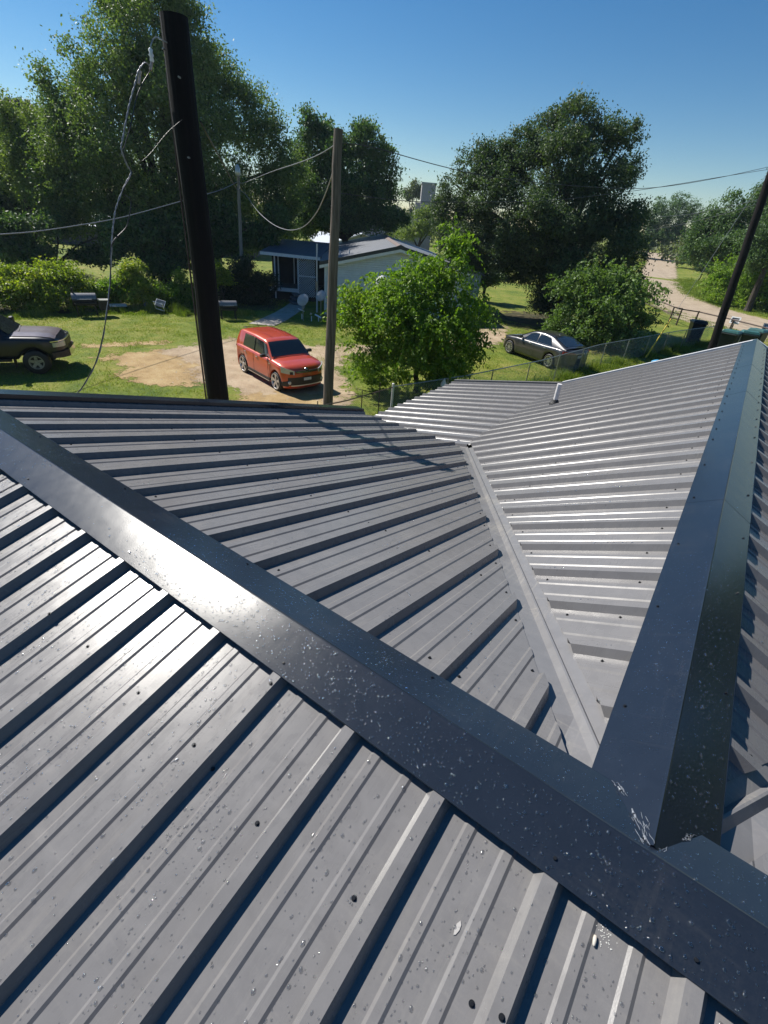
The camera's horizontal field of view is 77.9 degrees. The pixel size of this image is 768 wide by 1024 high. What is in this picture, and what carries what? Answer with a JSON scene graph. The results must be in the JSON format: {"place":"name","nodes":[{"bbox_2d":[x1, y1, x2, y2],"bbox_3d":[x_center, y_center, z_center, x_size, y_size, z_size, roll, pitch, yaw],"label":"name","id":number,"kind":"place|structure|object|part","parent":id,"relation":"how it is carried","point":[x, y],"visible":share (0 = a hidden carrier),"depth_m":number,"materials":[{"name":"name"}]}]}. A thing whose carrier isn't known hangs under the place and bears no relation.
{"place":"outdoors","nodes":[
{"label":"outdoors","id":0,"kind":"place"},
{"bbox_2d":[47,216,108,245],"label":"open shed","id":1,"kind":"structure","parent":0,"point":[73,241],"depth_m":56.27,"materials":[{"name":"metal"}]},
{"bbox_2d":[224,246,260,258],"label":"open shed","id":2,"kind":"structure","parent":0,"point":[259,254],"depth_m":57.67,"materials":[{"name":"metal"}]},
{"bbox_2d":[249,303,304,325],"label":"path","id":3,"kind":"structure","parent":0,"point":[280,316],"depth_m":29.34,"materials":[{"name":"concrete"}]},
{"bbox_2d":[132,336,502,405],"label":"dirt driveway","id":4,"kind":"structure","parent":0,"point":[235,375],"depth_m":19.27,"materials":[{"name":"beige soil"}]},
{"bbox_2d":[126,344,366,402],"bbox_3d":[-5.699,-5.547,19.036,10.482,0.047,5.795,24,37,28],"label":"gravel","id":5,"kind":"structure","parent":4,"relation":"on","point":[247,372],"depth_m":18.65,"materials":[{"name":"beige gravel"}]},
{"bbox_2d":[236,324,322,390],"bbox_3d":[-4.067,-6.098,18.474,2.200,1.824,4.000,-22,41,-35],"label":"suv","id":6,"kind":"object","parent":4,"relation":"on","point":[279,359],"visible":1,"depth_m":17.78,"materials":[{"name":"orange paint"}]},
{"bbox_3d":[-5.207,-6.617,18.358,0.105,0.458,0.900,-22,41,-35],"label":"side window","id":7,"kind":"part","parent":6,"relation":"part of","materials":[{"name":"black glass"}]},
{"bbox_3d":[-4.574,-6.163,17.763,0.108,0.481,0.960,-22,41,-35],"label":"side window","id":8,"kind":"part","parent":6,"relation":"part of","materials":[{"name":"black glass"}]},
{"bbox_2d":[0,339,767,1023],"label":"metal roofed house","id":9,"kind":"structure","parent":0,"point":[330,715],"depth_m":1.52,"materials":[{"name":"grey paint"}]},
{"bbox_2d":[454,921,460,934],"bbox_3d":[0.168,0.951,1.085,0.010,0.008,0.030,24,37,28],"label":"dry petal","id":10,"kind":"object","parent":9,"relation":"on","point":[457,927],"visible":1,"depth_m":1.08,"materials":[{"name":"white plant"}]},
{"bbox_2d":[592,935,596,945],"bbox_3d":[0.467,0.950,1.052,0.009,0.009,0.022,21,41,23],"label":"pebble","id":11,"kind":"object","parent":9,"relation":"on","point":[594,941],"visible":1,"depth_m":1.05,"materials":[{"name":"white stone"}]},
{"bbox_2d":[596,924,617,949],"bbox_3d":[0.497,0.947,1.058,0.039,0.010,0.043,5,32,0],"label":"white splatter","id":12,"kind":"object","parent":9,"relation":"on","point":[604,935],"visible":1,"depth_m":1.06,"materials":[{"name":"white paint"}]},
{"bbox_2d":[0,193,767,415],"bbox_3d":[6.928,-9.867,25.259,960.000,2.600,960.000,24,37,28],"label":"ground","id":13,"kind":"structure","parent":0,"point":[507,297],"depth_m":23.78,"materials":[{"name":"green plant"}]},
{"bbox_2d":[0,92,38,138],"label":"conifer tree","id":14,"kind":"object","parent":13,"relation":"on","point":[17,100],"visible":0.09,"depth_m":48.69,"materials":[{"name":"green plant"}]},
{"bbox_2d":[0,171,60,242],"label":"broadleaf tree","id":15,"kind":"object","parent":13,"relation":"on","point":[8,204],"visible":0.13,"depth_m":35.56,"materials":[{"name":"green plant"}]},
{"bbox_2d":[0,315,74,373],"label":"pickup truck","id":16,"kind":"object","parent":13,"relation":"on","point":[39,349],"visible":1,"depth_m":17.01,"materials":[{"name":"black paint"}]},
{"bbox_2d":[0,84,106,266],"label":"broadleaf tree","id":17,"kind":"object","parent":13,"relation":"on","point":[12,155],"visible":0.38,"depth_m":31.52,"materials":[{"name":"green plant"}]},
{"bbox_2d":[0,206,130,275],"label":"broadleaf tree","id":18,"kind":"object","parent":13,"relation":"on","point":[21,247],"visible":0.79,"depth_m":31.09,"materials":[{"name":"green plant"}]},
{"bbox_2d":[80,340,172,348],"bbox_3d":[-11.547,-7.631,21.573,3.000,0.001,4.800,24,37,28],"label":"straw patch","id":19,"kind":"object","parent":13,"relation":"on","point":[119,345],"visible":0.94,"depth_m":21.45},
{"bbox_2d":[0,287,289,316],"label":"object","id":20,"kind":"structure","parent":13,"relation":"on","point":[270,305],"depth_m":30.86,"materials":[{"name":"brown soil"}]},
{"bbox_2d":[0,254,104,312],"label":"vine mound","id":21,"kind":"object","parent":20,"relation":"on","point":[59,281],"visible":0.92,"depth_m":25.29,"materials":[{"name":"green plant"}]},
{"bbox_2d":[70,288,109,315],"bbox_3d":[-15.674,-11.207,25.384,1.691,1.400,0.830,-14,37,-27],"label":"barrel smoker","id":22,"kind":"object","parent":20,"relation":"on","point":[84,299],"visible":0.98,"depth_m":25.14,"materials":[{"name":"metal"}]},
{"bbox_2d":[84,274,135,307],"bbox_3d":[-16.123,-12.903,27.746,3.171,1.886,2.425,-13,36,-26],"label":"vine bush","id":23,"kind":"object","parent":20,"relation":"on","point":[100,288],"visible":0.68,"depth_m":27.39,"materials":[{"name":"green plant"}]},
{"bbox_2d":[3,301,256,319],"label":"hedge weeds","id":24,"kind":"object","parent":20,"relation":"on","point":[178,309],"visible":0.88,"depth_m":27.31,"materials":[{"name":"green plant"}]},
{"bbox_2d":[109,304,126,306],"bbox_3d":[-15.507,-12.027,27.613,0.950,0.105,0.403,-15,37,-29],"label":"white board","id":25,"kind":"object","parent":24,"relation":"on","point":[119,305],"visible":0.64,"depth_m":27.57,"materials":[{"name":"paint"}]},
{"bbox_2d":[153,299,165,310],"bbox_3d":[-12.838,-11.968,27.201,0.521,0.453,0.784,14,-10,-13],"label":"lawn chair frame","id":26,"kind":"object","parent":24,"relation":"on","point":[159,303],"visible":1,"depth_m":27.23,"materials":[{"name":"white paint"}]},
{"bbox_2d":[111,257,164,304],"bbox_3d":[-14.539,-13.486,28.060,2.982,2.770,2.852,4,32,-1],"label":"vine bush","id":27,"kind":"object","parent":20,"relation":"on","point":[130,274],"visible":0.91,"depth_m":27.74,"materials":[{"name":"green plant"}]},
{"bbox_2d":[92,208,216,282],"bbox_3d":[-15.334,-17.931,32.574,7.614,5.359,4.248,-3,33,-13],"label":"broadleaf tree","id":28,"kind":"object","parent":20,"relation":"on","point":[143,237],"visible":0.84,"depth_m":31.55,"materials":[{"name":"green plant"}]},
{"bbox_2d":[149,266,195,308],"bbox_3d":[-12.724,-13.868,29.091,3.625,2.586,2.878,-10,35,-22],"label":"vine bush","id":29,"kind":"object","parent":20,"relation":"on","point":[172,292],"visible":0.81,"depth_m":28.77,"materials":[{"name":"green plant"}]},
{"bbox_2d":[215,258,238,299],"bbox_3d":[-10.453,-14.530,30.001,1.938,3.071,2.224,24,37,28],"label":"vine bush","id":30,"kind":"object","parent":20,"relation":"on","point":[223,274],"visible":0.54,"depth_m":29.77,"materials":[{"name":"green plant"}]},
{"bbox_2d":[217,252,282,304],"bbox_3d":[-9.292,-15.465,31.494,5.286,3.234,3.095,-13,36,-26],"label":"cedar tree","id":31,"kind":"object","parent":20,"relation":"on","point":[255,285],"visible":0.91,"depth_m":31.54,"materials":[{"name":"green plant"}]},
{"bbox_2d":[89,349,202,386],"bbox_3d":[-9.099,-5.741,18.911,7.200,0.001,4.800,24,37,28],"label":"straw patch","id":32,"kind":"object","parent":13,"relation":"on","point":[165,372],"visible":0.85,"depth_m":18.85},
{"bbox_2d":[14,0,317,284],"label":"broadleaf tree","id":33,"kind":"object","parent":13,"relation":"on","point":[153,184],"visible":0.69,"depth_m":30.49,"materials":[{"name":"green plant"}]},
{"bbox_2d":[138,11,228,399],"bbox_3d":[-2.377,-1.472,6.379,0.312,7.522,0.673,24,37,28],"label":"utility pole","id":34,"kind":"object","parent":13,"relation":"on","point":[175,39],"visible":0.78,"depth_m":5.19,"materials":[{"name":"brown wood"}]},
{"bbox_2d":[77,70,150,392],"bbox_3d":[-2.923,-2.003,4.850,0.406,4.166,2.002,16,34,17],"label":"hanging cable","id":35,"kind":"object","parent":34,"relation":"attached to","point":[122,231],"visible":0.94,"depth_m":4.71,"materials":[{"name":"grey metal"}]},
{"bbox_2d":[79,62,149,391],"bbox_3d":[-2.928,-2.040,4.866,0.466,4.209,1.961,16,34,17],"label":"hanging cable","id":36,"kind":"object","parent":34,"relation":"hanging from","point":[140,67],"visible":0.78,"depth_m":4.64,"materials":[{"name":"grey metal"}]},
{"bbox_2d":[141,120,181,161],"bbox_3d":[-2.219,-3.705,4.734,0.020,0.404,0.513,26,38,29],"label":"overhead wire","id":37,"kind":"object","parent":34,"relation":"attached to","point":[161,139],"visible":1,"depth_m":4.74,"materials":[{"name":"grey metal"}]},
{"bbox_2d":[218,296,237,319],"bbox_3d":[-8.950,-11.700,27.264,1.019,1.225,0.726,-11,36,-24],"label":"barrel smoker","id":38,"kind":"object","parent":13,"relation":"on","point":[224,305],"visible":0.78,"depth_m":27.09,"materials":[{"name":"metal"}]},
{"bbox_2d":[235,164,244,290],"bbox_3d":[-9.351,-17.952,31.211,0.474,7.934,0.939,-17,38,-31],"label":"utility pole","id":39,"kind":"object","parent":13,"relation":"on","point":[237,171],"visible":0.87,"depth_m":30.46,"materials":[{"name":"grey wood"}]},
{"bbox_2d":[0,181,237,234],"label":"overhead wire","id":40,"kind":"object","parent":39,"relation":"attached to","point":[99,221],"visible":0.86,"depth_m":19.91,"materials":[{"name":"grey metal"}]},
{"bbox_2d":[199,120,239,189],"bbox_3d":[-5.473,-12.232,17.493,0.147,0.603,30.729,-4,33,-14],"label":"overhead wire","id":41,"kind":"object","parent":39,"relation":"attached to","point":[202,125],"visible":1,"depth_m":6.35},
{"bbox_2d":[240,174,331,230],"bbox_3d":[-4.957,-14.291,21.569,0.657,2.451,22.293,-8,34,-20],"label":"overhead wire","id":42,"kind":"object","parent":39,"relation":"attached to","point":[312,217],"visible":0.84,"depth_m":17.60,"materials":[{"name":"grey metal"}]},
{"bbox_2d":[239,146,332,182],"bbox_3d":[-5.142,-15.084,21.050,0.071,0.568,22.247,-8,34,-20],"label":"overhead wire","id":43,"kind":"object","parent":39,"relation":"attached to","point":[292,164],"visible":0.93,"depth_m":16.62,"materials":[{"name":"grey metal"}]},
{"bbox_2d":[184,193,299,285],"bbox_3d":[-10.561,-19.892,35.302,8.504,6.474,3.873,-8,34,-19],"label":"broadleaf tree","id":44,"kind":"object","parent":13,"relation":"on","point":[262,232],"visible":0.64,"depth_m":34.22,"materials":[{"name":"green plant"}]},
{"bbox_2d":[232,388,340,403],"bbox_3d":[-3.589,-3.693,16.422,5.100,0.001,5.700,24,37,28],"label":"straw patch","id":45,"kind":"object","parent":13,"relation":"on","point":[291,395],"visible":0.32,"depth_m":17.07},
{"bbox_2d":[297,294,307,320],"bbox_3d":[-4.851,-12.236,28.436,0.740,1.488,0.488,15,34,16],"label":"satellite dish","id":46,"kind":"object","parent":13,"relation":"on","point":[302,299],"visible":1,"depth_m":28.15,"materials":[{"name":"metal"}]},
{"bbox_2d":[316,290,325,318],"bbox_3d":[-3.884,-12.724,29.197,0.703,1.645,0.465,19,35,21],"label":"satellite dish","id":47,"kind":"object","parent":13,"relation":"on","point":[320,295],"visible":1,"depth_m":28.87,"materials":[{"name":"metal"}]},
{"bbox_2d":[323,128,342,404],"bbox_3d":[-1.562,-6.406,14.066,0.491,7.810,0.328,-8,34,-20],"label":"utility pole","id":48,"kind":"object","parent":13,"relation":"on","point":[332,277],"visible":0.88,"depth_m":13.61,"materials":[{"name":"brown wood"}]},
{"bbox_2d":[341,169,767,201],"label":"overhead wire","id":49,"kind":"object","parent":48,"relation":"attached to","point":[546,200],"visible":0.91,"depth_m":16.65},
{"bbox_2d":[307,232,367,242],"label":"pale roof barn","id":50,"kind":"structure","parent":13,"relation":"on","point":[323,238],"depth_m":63.17,"materials":[{"name":"metal"}]},
{"bbox_2d":[281,98,413,241],"bbox_3d":[-4.072,-27.477,41.972,13.722,13.146,7.729,8,32,4],"label":"broadleaf tree","id":51,"kind":"object","parent":13,"relation":"on","point":[368,178],"visible":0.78,"depth_m":39.93,"materials":[{"name":"green plant"}]},
{"bbox_2d":[260,233,484,317],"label":"white house","id":52,"kind":"structure","parent":13,"relation":"on","point":[299,267],"depth_m":33.56,"materials":[{"name":"white paint"}]},
{"bbox_2d":[362,205,426,248],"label":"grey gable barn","id":53,"kind":"structure","parent":13,"relation":"on","point":[423,245],"depth_m":72.02,"materials":[{"name":"grey metal"}]},
{"bbox_2d":[401,177,421,212],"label":"broadleaf tree","id":54,"kind":"object","parent":13,"relation":"on","point":[414,189],"visible":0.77,"depth_m":115.14,"materials":[{"name":"green plant"}]},
{"bbox_2d":[87,193,735,269],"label":"distant woods","id":55,"kind":"object","parent":13,"relation":"on","point":[668,250],"visible":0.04,"depth_m":112.56,"materials":[{"name":"green plant"}]},
{"bbox_2d":[322,212,504,403],"bbox_3d":[0.987,-7.151,17.118,5.962,6.488,5.492,24,37,28],"label":"mulberry bush","id":56,"kind":"object","parent":13,"relation":"on","point":[425,338],"visible":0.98,"depth_m":16.46,"materials":[{"name":"green plant"}]},
{"bbox_2d":[388,203,452,246],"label":"broadleaf tree","id":57,"kind":"object","parent":13,"relation":"on","point":[420,228],"visible":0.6,"depth_m":59.19,"materials":[{"name":"green plant"}]},
{"bbox_2d":[464,253,510,301],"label":"broadleaf tree","id":58,"kind":"object","parent":13,"relation":"on","point":[491,280],"visible":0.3,"depth_m":40.12,"materials":[{"name":"green plant"}]},
{"bbox_2d":[477,322,511,343],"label":"lane","id":59,"kind":"structure","parent":13,"relation":"on","point":[498,337],"depth_m":29.75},
{"bbox_2d":[317,326,714,415],"bbox_3d":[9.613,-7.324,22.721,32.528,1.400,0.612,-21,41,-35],"label":"chain link fence","id":60,"kind":"object","parent":13,"relation":"on","point":[706,338],"visible":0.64,"depth_m":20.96,"materials":[{"name":"metal"}]},
{"bbox_2d":[480,308,582,331],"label":"shaded earth","id":61,"kind":"structure","parent":13,"relation":"on","point":[527,318],"depth_m":35.13,"materials":[{"name":"brown soil"}]},
{"bbox_2d":[422,81,662,321],"bbox_3d":[10.561,-19.495,31.076,16.794,13.409,9.158,8,32,4],"label":"oak tree","id":62,"kind":"object","parent":13,"relation":"on","point":[564,232],"visible":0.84,"depth_m":30.19,"materials":[{"name":"green plant"}]},
{"bbox_2d":[503,330,589,368],"bbox_3d":[8.225,-8.656,24.550,2.140,1.498,4.902,-13,36,-27],"label":"sedan car","id":63,"kind":"object","parent":13,"relation":"on","point":[541,345],"visible":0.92,"depth_m":23.48,"materials":[{"name":"grey paint"}]},
{"bbox_3d":[7.528,-8.962,24.167,0.162,0.395,0.900,-13,36,-27],"label":"side window","id":64,"kind":"part","parent":63,"relation":"part of","materials":[{"name":"black glass"}]},
{"bbox_3d":[8.021,-8.492,23.435,0.156,0.353,0.980,-13,36,-27],"label":"side window","id":65,"kind":"part","parent":63,"relation":"part of","materials":[{"name":"black glass"}]},
{"bbox_3d":[9.027,-8.324,23.148,1.280,0.291,0.900,-13,36,-27],"label":"rear window","id":66,"kind":"part","parent":63,"relation":"part of","materials":[{"name":"black glass"}]},
{"bbox_2d":[537,252,673,353],"bbox_3d":[12.778,-11.960,27.774,7.384,5.460,5.424,24,37,28],"label":"shrub","id":67,"kind":"object","parent":13,"relation":"on","point":[623,318],"visible":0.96,"depth_m":27.19,"materials":[{"name":"green plant"}]},
{"bbox_2d":[640,190,706,256],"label":"broadleaf tree","id":68,"kind":"object","parent":13,"relation":"on","point":[674,233],"visible":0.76,"depth_m":112.55,"materials":[{"name":"green plant"}]},
{"bbox_2d":[685,319,707,342],"bbox_3d":[20.802,-12.051,31.708,0.871,1.480,1.154,12,33,11],"label":"wheeled bin","id":69,"kind":"object","parent":13,"relation":"on","point":[696,323],"visible":0.69,"depth_m":31.40,"materials":[{"name":"black plastic"}]},
{"bbox_2d":[640,298,767,328],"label":"pipe barrier","id":70,"kind":"object","parent":13,"relation":"on","point":[672,312],"visible":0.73,"depth_m":37.65,"materials":[{"name":"grey metal"}]},
{"bbox_2d":[645,277,767,343],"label":"verge grass","id":71,"kind":"structure","parent":13,"relation":"on","point":[687,283],"depth_m":57.57,"materials":[{"name":"green plant"}]},
{"bbox_2d":[686,255,726,279],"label":"shrub","id":72,"kind":"object","parent":13,"relation":"on","point":[700,268],"visible":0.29,"depth_m":76.04,"materials":[{"name":"green plant"}]},
{"bbox_2d":[672,167,767,294],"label":"broadleaf tree","id":73,"kind":"object","parent":13,"relation":"on","point":[702,244],"visible":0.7,"depth_m":55.74,"materials":[{"name":"green plant"}]},
{"bbox_2d":[717,329,742,346],"bbox_3d":[20.445,-10.030,28.319,1.260,1.617,0.951,-24,42,-38],"label":"wheeled bin","id":74,"kind":"object","parent":13,"relation":"on","point":[729,336],"visible":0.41,"depth_m":27.84,"materials":[{"name":"green plastic"}]},
{"bbox_2d":[693,246,767,310],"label":"sumac thicket","id":75,"kind":"object","parent":13,"relation":"on","point":[720,280],"visible":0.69,"depth_m":51.54,"materials":[{"name":"green plant"}]},
{"bbox_2d":[729,316,740,328],"bbox_3d":[26.173,-13.946,35.636,0.620,1.297,0.252,30,40,34],"label":"board sign","id":76,"kind":"object","parent":13,"relation":"on","point":[736,318],"visible":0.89,"depth_m":35.43,"materials":[{"name":"white paint"}]},
{"bbox_2d":[707,171,767,349],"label":"utility pole","id":77,"kind":"object","parent":13,"relation":"on","point":[736,274],"visible":0.9,"depth_m":25.17,"materials":[{"name":"brown wood"}]},
{"bbox_2d":[342,143,766,188],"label":"overhead wire","id":78,"kind":"object","parent":77,"relation":"attached to","point":[531,181],"visible":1,"depth_m":15.39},
{"bbox_2d":[654,204,755,229],"bbox_3d":[33.492,-35.524,58.680,1.065,1.119,85.129,14,33,14],"label":"overhead wire","id":79,"kind":"object","parent":77,"relation":"attached to","point":[713,216],"visible":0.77,"depth_m":31.95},
{"bbox_2d":[645,174,766,357],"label":"guy wire","id":80,"kind":"object","parent":77,"relation":"attached to","point":[686,295],"visible":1,"depth_m":25.86,"materials":[{"name":"grey metal"}]},
{"bbox_2d":[661,200,755,216],"bbox_3d":[33.219,-36.704,58.082,0.240,1.532,85.142,14,33,14],"label":"overhead wire","id":81,"kind":"object","parent":77,"relation":"attached to","point":[714,209],"visible":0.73,"depth_m":32.19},
{"bbox_2d":[726,205,767,311],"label":"broadleaf tree","id":82,"kind":"object","parent":13,"relation":"on","point":[757,258],"visible":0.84,"depth_m":47.16,"materials":[{"name":"green plant"}]},
{"bbox_2d":[737,329,759,342],"bbox_3d":[21.828,-10.122,28.679,0.938,1.594,1.243,21,35,24],"label":"wheeled bin","id":83,"kind":"object","parent":13,"relation":"on","point":[747,335],"visible":0.39,"depth_m":28.10,"materials":[{"name":"green plastic"}]},
{"bbox_2d":[748,328,767,342],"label":"wheeled bin","id":84,"kind":"object","parent":13,"relation":"on","point":[763,335],"visible":0.38,"depth_m":29.06,"materials":[{"name":"green plastic"}]},
{"bbox_2d":[0,0,767,230],"label":"sky","id":85,"kind":"structure","parent":0,"point":[435,74],"materials":[{"name":"blue"}]},
{"bbox_2d":[414,182,436,249],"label":"grain tower","id":86,"kind":"structure","parent":0,"point":[426,187],"depth_m":78.63,"materials":[{"name":"metal"}]},
{"bbox_2d":[642,252,767,341],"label":"road","id":87,"kind":"structure","parent":0,"point":[660,268],"depth_m":52.05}
]}

